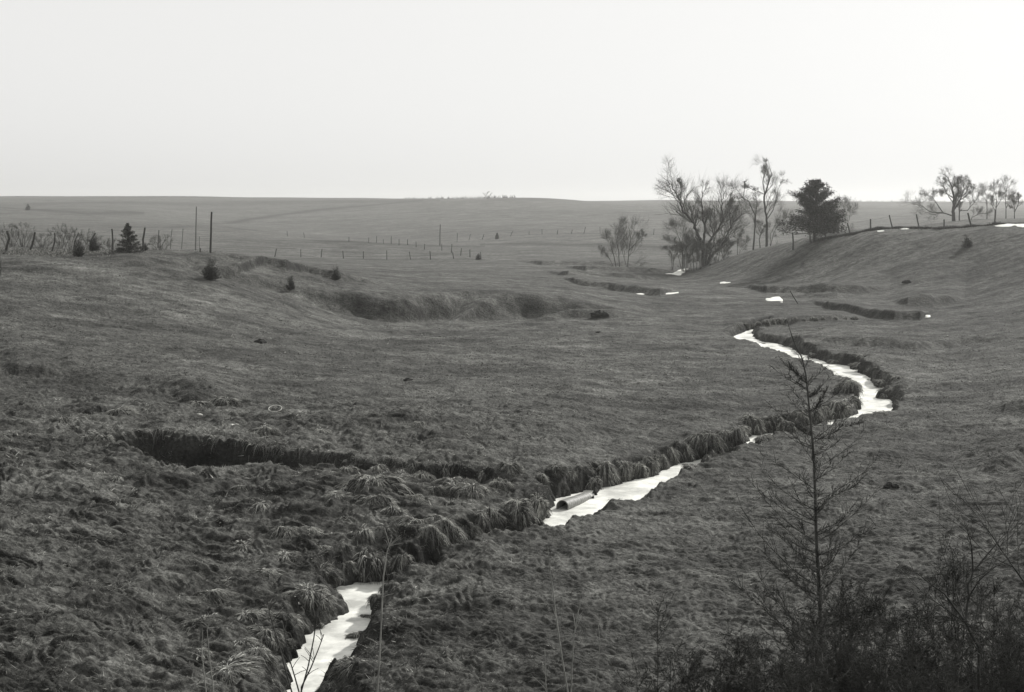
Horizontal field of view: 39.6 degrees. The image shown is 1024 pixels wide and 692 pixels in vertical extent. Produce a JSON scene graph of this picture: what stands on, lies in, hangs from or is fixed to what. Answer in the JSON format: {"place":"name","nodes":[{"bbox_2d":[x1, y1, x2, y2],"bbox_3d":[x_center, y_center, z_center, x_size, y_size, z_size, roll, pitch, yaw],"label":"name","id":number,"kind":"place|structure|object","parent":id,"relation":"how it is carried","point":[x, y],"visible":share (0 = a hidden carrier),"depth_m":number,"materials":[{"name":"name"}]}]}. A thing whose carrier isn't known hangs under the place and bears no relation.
{"place":"outdoors","nodes":[
{"label":"outdoors","id":0,"kind":"place"},
{"bbox_2d":[0,196,1023,691],"bbox_3d":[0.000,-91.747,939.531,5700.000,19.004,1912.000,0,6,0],"label":"ground","id":1,"kind":"structure","parent":0,"point":[530,278],"depth_m":49.83,"materials":[{"name":"plant"}]},
{"bbox_2d":[0,221,23,246],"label":"bare shrub","id":2,"kind":"object","parent":1,"relation":"on","point":[11,240],"visible":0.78,"depth_m":117.55,"materials":[{"name":"grey plant"}]},
{"bbox_2d":[9,221,35,247],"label":"bare shrub","id":3,"kind":"object","parent":1,"relation":"on","point":[24,242],"visible":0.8,"depth_m":119.55,"materials":[{"name":"grey plant"}]},
{"bbox_2d":[46,222,75,248],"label":"bare shrub","id":4,"kind":"object","parent":1,"relation":"on","point":[58,242],"visible":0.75,"depth_m":118.66,"materials":[{"name":"grey plant"}]},
{"bbox_2d":[71,235,85,256],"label":"cedar shrub","id":5,"kind":"object","parent":1,"relation":"on","point":[77,250],"visible":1,"depth_m":95.80,"materials":[{"name":"black plant"}]},
{"bbox_2d":[90,433,114,441],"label":"grass tussock","id":6,"kind":"object","parent":1,"relation":"on","point":[98,437],"depth_m":42.20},
{"bbox_2d":[5,228,200,251],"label":"wire fence","id":7,"kind":"object","parent":1,"relation":"on","point":[32,243],"visible":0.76,"depth_m":101.22,"materials":[{"name":"grey wood"}]},
{"bbox_2d":[0,246,225,261],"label":"rank grass","id":8,"kind":"structure","parent":1,"relation":"on","point":[59,253],"depth_m":98.64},
{"bbox_2d":[106,405,142,416],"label":"grass tussock","id":9,"kind":"object","parent":1,"relation":"on","point":[126,410],"depth_m":47.68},
{"bbox_2d":[111,223,143,252],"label":"cedar tree","id":10,"kind":"object","parent":1,"relation":"on","point":[131,239],"visible":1,"depth_m":98.82,"materials":[{"name":"black plant"}]},
{"bbox_2d":[148,234,172,250],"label":"bare shrub","id":11,"kind":"object","parent":1,"relation":"on","point":[159,241],"visible":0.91,"depth_m":117.66,"materials":[{"name":"grey plant"}]},
{"bbox_2d":[185,612,213,691],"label":"dry stalk","id":12,"kind":"object","parent":1,"relation":"on","point":[202,641],"visible":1,"depth_m":9.24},
{"bbox_2d":[188,647,214,660],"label":"grass tussock","id":13,"kind":"object","parent":1,"relation":"on","point":[205,650],"depth_m":24.76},
{"bbox_2d":[178,613,226,631],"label":"grass tussock","id":14,"kind":"object","parent":1,"relation":"on","point":[215,615],"depth_m":26.70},
{"bbox_2d":[201,257,220,279],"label":"cedar shrub","id":15,"kind":"object","parent":1,"relation":"on","point":[211,274],"visible":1,"depth_m":93.81,"materials":[{"name":"black plant"}]},
{"bbox_2d":[193,588,241,605],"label":"grass tussock","id":16,"kind":"object","parent":1,"relation":"on","point":[217,596],"depth_m":28.23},
{"bbox_2d":[210,395,243,406],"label":"grass tussock","id":17,"kind":"object","parent":1,"relation":"on","point":[221,401],"depth_m":51.20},
{"bbox_2d":[210,651,266,686],"bbox_3d":[-4.774,5.556,24.025,1.201,0.514,1.735,-4,10,28],"label":"grass tussock","id":18,"kind":"object","parent":1,"relation":"on","point":[232,668],"depth_m":23.96,"materials":[{"name":"plant"}]},
{"bbox_2d":[228,538,255,552],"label":"grass tussock","id":19,"kind":"object","parent":1,"relation":"on","point":[245,545],"depth_m":31.95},
{"bbox_2d":[224,636,268,650],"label":"grass tussock","id":20,"kind":"object","parent":1,"relation":"on","point":[248,640],"depth_m":25.49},
{"bbox_2d":[229,608,288,624],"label":"grass tussock","id":21,"kind":"object","parent":1,"relation":"on","point":[246,616],"depth_m":27.15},
{"bbox_2d":[241,643,279,671],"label":"grass tussock","id":22,"kind":"object","parent":1,"relation":"on","point":[261,650],"depth_m":24.97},
{"bbox_2d":[247,497,273,514],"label":"grass tussock","id":23,"kind":"object","parent":1,"relation":"on","point":[259,506],"depth_m":34.79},
{"bbox_2d":[244,624,287,651],"bbox_3d":[-4.656,5.422,26.537,1.094,0.448,0.702,7,-2,22],"label":"grass tussock","id":24,"kind":"object","parent":1,"relation":"on","point":[265,634],"depth_m":26.36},
{"bbox_2d":[250,424,281,435],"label":"grass tussock","id":25,"kind":"object","parent":1,"relation":"on","point":[265,430],"depth_m":45.43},
{"bbox_2d":[249,568,286,579],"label":"grass tussock","id":26,"kind":"object","parent":1,"relation":"on","point":[272,573],"depth_m":30.19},
{"bbox_2d":[267,525,300,539],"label":"grass tussock","id":27,"kind":"object","parent":1,"relation":"on","point":[280,531],"depth_m":32.73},
{"bbox_2d":[274,551,301,562],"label":"grass tussock","id":28,"kind":"object","parent":1,"relation":"on","point":[287,556],"depth_m":31.45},
{"bbox_2d":[286,612,308,630],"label":"grass tussock","id":29,"kind":"object","parent":1,"relation":"on","point":[293,616],"depth_m":27.86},
{"bbox_2d":[262,587,337,691],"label":"dry stalk","id":30,"kind":"object","parent":1,"relation":"on","point":[294,674],"visible":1,"depth_m":8.72,"materials":[{"name":"plant"}]},
{"bbox_2d":[276,582,338,617],"bbox_3d":[-4.257,5.148,29.120,1.519,0.520,1.264,11,12,11],"label":"grass tussock","id":31,"kind":"object","parent":1,"relation":"on","point":[311,600],"depth_m":28.95,"materials":[{"name":"plant"}]},
{"bbox_2d":[315,680,336,691],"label":"grass tussock","id":32,"kind":"object","parent":1,"relation":"on","point":[325,686],"depth_m":24.49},
{"bbox_2d":[320,562,345,588],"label":"grass tussock","id":33,"kind":"object","parent":1,"relation":"on","point":[329,574],"depth_m":31.23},
{"bbox_2d":[320,490,353,503],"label":"grass tussock","id":34,"kind":"object","parent":1,"relation":"on","point":[339,493],"depth_m":35.47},
{"bbox_2d":[338,560,360,582],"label":"grass tussock","id":35,"kind":"object","parent":1,"relation":"on","point":[348,568],"depth_m":31.97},
{"bbox_2d":[325,655,384,687],"bbox_3d":[-2.683,5.633,24.718,1.186,0.471,0.948,-3,12,-10],"label":"grass tussock","id":36,"kind":"object","parent":1,"relation":"on","point":[340,669],"depth_m":24.54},
{"bbox_2d":[350,523,375,545],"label":"grass tussock","id":37,"kind":"object","parent":1,"relation":"on","point":[365,535],"depth_m":33.08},
{"bbox_2d":[353,546,390,584],"bbox_3d":[-3.442,5.103,32.687,1.950,1.010,1.422,7,0,32],"label":"grass tussock","id":38,"kind":"object","parent":1,"relation":"on","point":[371,568],"depth_m":32.21,"materials":[{"name":"plant"}]},
{"bbox_2d":[332,471,414,495],"bbox_3d":[-3.615,3.671,36.660,2.495,0.914,1.565,0,3,-31],"label":"grass tussock","id":39,"kind":"object","parent":1,"relation":"on","point":[388,481],"depth_m":36.45,"materials":[{"name":"plant"}]},
{"bbox_2d":[354,493,396,508],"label":"grass tussock","id":40,"kind":"object","parent":1,"relation":"on","point":[382,499],"depth_m":34.95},
{"bbox_2d":[368,464,388,473],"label":"grass tussock","id":41,"kind":"object","parent":1,"relation":"on","point":[379,468],"depth_m":38.65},
{"bbox_2d":[366,528,401,691],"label":"dry stalk","id":42,"kind":"object","parent":1,"relation":"on","point":[390,544],"visible":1,"depth_m":9.72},
{"bbox_2d":[374,525,399,541],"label":"grass tussock","id":43,"kind":"object","parent":1,"relation":"on","point":[390,533],"depth_m":33.32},
{"bbox_2d":[371,504,408,517],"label":"grass tussock","id":44,"kind":"object","parent":1,"relation":"on","point":[390,511],"depth_m":34.54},
{"bbox_2d":[387,550,414,573],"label":"grass tussock","id":45,"kind":"object","parent":1,"relation":"on","point":[396,561],"depth_m":32.16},
{"bbox_2d":[391,515,433,525],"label":"grass tussock","id":46,"kind":"object","parent":1,"relation":"on","point":[406,519],"depth_m":33.82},
{"bbox_2d":[414,470,436,480],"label":"grass tussock","id":47,"kind":"object","parent":1,"relation":"on","point":[420,474],"depth_m":38.98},
{"bbox_2d":[418,521,450,559],"bbox_3d":[-2.041,4.602,33.611,1.382,0.957,0.902,3,4,-7],"label":"grass tussock","id":48,"kind":"object","parent":1,"relation":"on","point":[436,539],"depth_m":33.36,"materials":[{"name":"plant"}]},
{"bbox_2d":[428,484,448,496],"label":"grass tussock","id":49,"kind":"object","parent":1,"relation":"on","point":[437,491],"depth_m":37.12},
{"bbox_2d":[432,516,468,546],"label":"grass tussock","id":50,"kind":"object","parent":1,"relation":"on","point":[454,532],"depth_m":33.81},
{"bbox_2d":[431,476,471,490],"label":"grass tussock","id":51,"kind":"object","parent":1,"relation":"on","point":[445,480],"depth_m":38.48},
{"bbox_2d":[441,481,500,500],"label":"grass tussock","id":52,"kind":"object","parent":1,"relation":"on","point":[465,490],"depth_m":37.17,"materials":[{"name":"plant"}]},
{"bbox_2d":[463,522,483,539],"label":"grass tussock","id":53,"kind":"object","parent":1,"relation":"on","point":[477,531],"depth_m":34.96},
{"bbox_2d":[472,507,489,530],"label":"grass tussock","id":54,"kind":"object","parent":1,"relation":"on","point":[481,519],"depth_m":35.28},
{"bbox_2d":[481,504,507,529],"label":"grass tussock","id":55,"kind":"object","parent":1,"relation":"on","point":[496,518],"depth_m":35.80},
{"bbox_2d":[90,353,905,691],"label":"bank grass","id":56,"kind":"structure","parent":1,"relation":"on","point":[274,447],"depth_m":42.88,"materials":[{"name":"plant"}]},
{"bbox_2d":[484,476,515,490],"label":"grass tussock","id":57,"kind":"object","parent":1,"relation":"on","point":[499,483],"depth_m":39.09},
{"bbox_2d":[495,461,524,474],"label":"grass tussock","id":58,"kind":"object","parent":1,"relation":"on","point":[514,468],"depth_m":40.77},
{"bbox_2d":[498,498,539,530],"bbox_3d":[0.116,4.351,36.590,0.962,0.929,1.743,-4,17,-29],"label":"grass tussock","id":59,"kind":"object","parent":1,"relation":"on","point":[527,516],"depth_m":36.23,"materials":[{"name":"plant"}]},
{"bbox_2d":[527,491,552,520],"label":"grass tussock","id":60,"kind":"object","parent":1,"relation":"on","point":[539,505],"depth_m":38.28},
{"bbox_2d":[547,462,569,479],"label":"grass tussock","id":61,"kind":"object","parent":1,"relation":"on","point":[558,470],"depth_m":41.75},
{"bbox_2d":[547,546,581,691],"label":"dry stalk","id":62,"kind":"object","parent":1,"relation":"on","point":[549,560],"visible":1,"depth_m":9.22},
{"bbox_2d":[286,329,892,691],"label":"frozen creek","id":63,"kind":"structure","parent":1,"relation":"in","point":[336,644],"depth_m":32.07,"materials":[{"name":"ice"}]},
{"bbox_2d":[556,492,591,509],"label":"corrugated pipe","id":64,"kind":"object","parent":63,"relation":"on","point":[575,501],"visible":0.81,"depth_m":40.50,"materials":[{"name":"metal"}]},
{"bbox_2d":[585,475,603,490],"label":"grass tussock","id":65,"kind":"object","parent":1,"relation":"on","point":[590,484],"depth_m":42.72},
{"bbox_2d":[596,461,620,487],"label":"grass tussock","id":66,"kind":"object","parent":1,"relation":"on","point":[607,472],"depth_m":43.26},
{"bbox_2d":[599,213,648,266],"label":"bare tree","id":67,"kind":"object","parent":1,"relation":"on","point":[626,241],"visible":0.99,"depth_m":184.54,"materials":[{"name":"grey plant"}]},
{"bbox_2d":[615,460,633,481],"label":"grass tussock","id":68,"kind":"object","parent":1,"relation":"on","point":[625,469],"depth_m":44.06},
{"bbox_2d":[631,460,649,478],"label":"grass tussock","id":69,"kind":"object","parent":1,"relation":"on","point":[641,468],"depth_m":44.46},
{"bbox_2d":[642,455,661,475],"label":"grass tussock","id":70,"kind":"object","parent":1,"relation":"on","point":[652,463],"depth_m":44.93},
{"bbox_2d":[609,589,697,691],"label":"brush shrub","id":71,"kind":"object","parent":1,"relation":"on","point":[657,671],"visible":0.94,"depth_m":9.80,"materials":[{"name":"black plant"}]},
{"bbox_2d":[653,454,669,469],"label":"grass tussock","id":72,"kind":"object","parent":1,"relation":"on","point":[662,458],"depth_m":46.05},
{"bbox_2d":[667,446,680,465],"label":"grass tussock","id":73,"kind":"object","parent":1,"relation":"on","point":[672,453],"depth_m":46.81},
{"bbox_2d":[661,212,703,270],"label":"bare shrub","id":74,"kind":"object","parent":1,"relation":"on","point":[672,223],"visible":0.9,"depth_m":171.93,"materials":[{"name":"grey plant"}]},
{"bbox_2d":[653,155,712,266],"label":"bare tree","id":75,"kind":"object","parent":1,"relation":"on","point":[689,205],"visible":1,"depth_m":173.74,"materials":[{"name":"grey plant"}]},
{"bbox_2d":[674,239,696,272],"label":"bare shrub","id":76,"kind":"object","parent":1,"relation":"on","point":[681,245],"visible":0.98,"depth_m":170.75,"materials":[{"name":"grey plant"}]},
{"bbox_2d":[683,445,696,462],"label":"grass tussock","id":77,"kind":"object","parent":1,"relation":"on","point":[688,456],"depth_m":47.43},
{"bbox_2d":[683,432,704,451],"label":"grass tussock","id":78,"kind":"object","parent":1,"relation":"on","point":[694,439],"depth_m":47.99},
{"bbox_2d":[680,231,708,271],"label":"bare shrub","id":79,"kind":"object","parent":1,"relation":"on","point":[688,238],"visible":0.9,"depth_m":171.60,"materials":[{"name":"grey plant"}]},
{"bbox_2d":[693,241,716,268],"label":"bare shrub","id":80,"kind":"object","parent":1,"relation":"on","point":[705,250],"visible":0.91,"depth_m":171.56,"materials":[{"name":"grey plant"}]},
{"bbox_2d":[668,641,750,691],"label":"brush shrub","id":81,"kind":"object","parent":1,"relation":"on","point":[696,663],"visible":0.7,"depth_m":9.38,"materials":[{"name":"black plant"}]},
{"bbox_2d":[697,429,728,453],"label":"grass tussock","id":82,"kind":"object","parent":1,"relation":"on","point":[710,437],"depth_m":47.98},
{"bbox_2d":[703,240,722,264],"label":"bare shrub","id":83,"kind":"object","parent":1,"relation":"on","point":[710,244],"visible":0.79,"depth_m":173.64,"materials":[{"name":"grey plant"}]},
{"bbox_2d":[713,236,735,259],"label":"bare shrub","id":84,"kind":"object","parent":1,"relation":"on","point":[725,246],"visible":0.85,"depth_m":177.30,"materials":[{"name":"grey plant"}]},
{"bbox_2d":[691,172,764,265],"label":"bare tree","id":85,"kind":"object","parent":1,"relation":"on","point":[724,217],"visible":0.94,"depth_m":175.10,"materials":[{"name":"grey plant"}]},
{"bbox_2d":[729,426,749,442],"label":"grass tussock","id":86,"kind":"object","parent":1,"relation":"on","point":[739,432],"depth_m":49.22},
{"bbox_2d":[721,176,767,249],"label":"bare tree","id":87,"kind":"object","parent":1,"relation":"on","point":[754,199],"visible":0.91,"depth_m":183.24,"materials":[{"name":"grey plant"}]},
{"bbox_2d":[685,619,807,691],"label":"brush shrub","id":88,"kind":"object","parent":1,"relation":"on","point":[754,686],"visible":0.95,"depth_m":9.08,"materials":[{"name":"black plant"}]},
{"bbox_2d":[736,414,767,435],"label":"grass tussock","id":89,"kind":"object","parent":1,"relation":"on","point":[755,422],"depth_m":52.94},
{"bbox_2d":[752,433,775,443],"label":"grass tussock","id":90,"kind":"object","parent":1,"relation":"on","point":[762,437],"depth_m":48.83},
{"bbox_2d":[745,154,787,246],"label":"bare tree","id":91,"kind":"object","parent":1,"relation":"on","point":[765,169],"visible":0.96,"depth_m":184.86,"materials":[{"name":"grey plant"}]},
{"bbox_2d":[761,197,796,245],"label":"bare tree","id":92,"kind":"object","parent":1,"relation":"on","point":[775,227],"visible":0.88,"depth_m":187.07,"materials":[{"name":"grey plant"}]},
{"bbox_2d":[733,597,850,691],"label":"brush shrub","id":93,"kind":"object","parent":1,"relation":"on","point":[820,640],"visible":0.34,"depth_m":9.74,"materials":[{"name":"black plant"}]},
{"bbox_2d":[785,409,809,423],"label":"grass tussock","id":94,"kind":"object","parent":1,"relation":"on","point":[796,413],"depth_m":53.74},
{"bbox_2d":[709,321,902,691],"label":"conifer sapling","id":95,"kind":"object","parent":1,"relation":"on","point":[818,580],"visible":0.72,"depth_m":10.67,"materials":[{"name":"black plant"}]},
{"bbox_2d":[774,178,847,240],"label":"cedar tree","id":96,"kind":"object","parent":1,"relation":"on","point":[820,217],"visible":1,"depth_m":155.49,"materials":[{"name":"black plant"}]},
{"bbox_2d":[802,408,825,422],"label":"grass tussock","id":97,"kind":"object","parent":1,"relation":"on","point":[819,416],"depth_m":54.11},
{"bbox_2d":[775,614,854,691],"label":"brush shrub","id":98,"kind":"object","parent":1,"relation":"on","point":[799,675],"visible":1,"depth_m":8.01,"materials":[{"name":"black plant"}]},
{"bbox_2d":[827,398,853,420],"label":"grass tussock","id":99,"kind":"object","parent":1,"relation":"on","point":[839,405],"depth_m":57.00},
{"bbox_2d":[829,195,858,230],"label":"bare shrub","id":100,"kind":"object","parent":1,"relation":"on","point":[844,202],"visible":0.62,"depth_m":183.55,"materials":[{"name":"grey plant"}]},
{"bbox_2d":[831,377,863,400],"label":"grass tussock","id":101,"kind":"object","parent":1,"relation":"on","point":[849,384],"depth_m":60.97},
{"bbox_2d":[803,571,899,691],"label":"brush shrub","id":102,"kind":"object","parent":1,"relation":"on","point":[838,620],"visible":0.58,"depth_m":9.46,"materials":[{"name":"black plant"}]},
{"bbox_2d":[818,576,965,691],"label":"brush shrub","id":103,"kind":"object","parent":1,"relation":"on","point":[891,627],"visible":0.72,"depth_m":8.89,"materials":[{"name":"black plant"}]},
{"bbox_2d":[792,210,995,249],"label":"wire fence","id":104,"kind":"object","parent":1,"relation":"on","point":[971,224],"visible":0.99,"depth_m":150.06,"materials":[{"name":"grey wood"}]},
{"bbox_2d":[851,606,972,691],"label":"brush shrub","id":105,"kind":"object","parent":1,"relation":"on","point":[940,679],"visible":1,"depth_m":8.07,"materials":[{"name":"black plant"}]},
{"bbox_2d":[810,222,1023,243],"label":"fence row scrub","id":106,"kind":"object","parent":1,"relation":"on","point":[901,227],"visible":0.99,"depth_m":148.53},
{"bbox_2d":[896,167,971,223],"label":"bare tree","id":107,"kind":"object","parent":1,"relation":"on","point":[956,196],"visible":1,"depth_m":213.48,"materials":[{"name":"grey plant"}]},
{"bbox_2d":[872,532,1005,691],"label":"brush shrub","id":108,"kind":"object","parent":1,"relation":"on","point":[959,576],"visible":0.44,"depth_m":9.48,"materials":[{"name":"black plant"}]},
{"bbox_2d":[898,486,1023,689],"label":"forked sapling","id":109,"kind":"object","parent":1,"relation":"on","point":[966,610],"visible":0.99,"depth_m":8.78,"materials":[{"name":"black plant"}]},
{"bbox_2d":[955,183,983,219],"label":"bare tree","id":110,"kind":"object","parent":1,"relation":"on","point":[972,194],"visible":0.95,"depth_m":214.72,"materials":[{"name":"grey plant"}]},
{"bbox_2d":[916,465,1023,582],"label":"forked sapling","id":111,"kind":"object","parent":1,"relation":"on","point":[1004,554],"visible":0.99,"depth_m":8.97,"materials":[{"name":"black plant"}]},
{"bbox_2d":[930,570,1023,691],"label":"brush shrub","id":112,"kind":"object","parent":1,"relation":"on","point":[994,628],"visible":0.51,"depth_m":9.27,"materials":[{"name":"black plant"}]},
{"bbox_2d":[973,181,997,215],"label":"bare tree","id":113,"kind":"object","parent":1,"relation":"on","point":[982,187],"visible":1,"depth_m":210.79,"materials":[{"name":"grey plant"}]},
{"bbox_2d":[952,581,1023,691],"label":"brush shrub","id":114,"kind":"object","parent":1,"relation":"on","point":[1004,655],"visible":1,"depth_m":8.36,"materials":[{"name":"black plant"}]},
{"bbox_2d":[987,179,1007,209],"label":"bare tree","id":115,"kind":"object","parent":1,"relation":"on","point":[999,193],"visible":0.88,"depth_m":220.50,"materials":[{"name":"grey plant"}]},
{"bbox_2d":[995,175,1017,218],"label":"bare tree","id":116,"kind":"object","parent":1,"relation":"on","point":[1011,191],"visible":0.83,"depth_m":222.77,"materials":[{"name":"grey plant"}]},
{"bbox_2d":[0,0,1023,201],"label":"sky","id":117,"kind":"structure","parent":0,"point":[583,100],"materials":[{"name":"white"}]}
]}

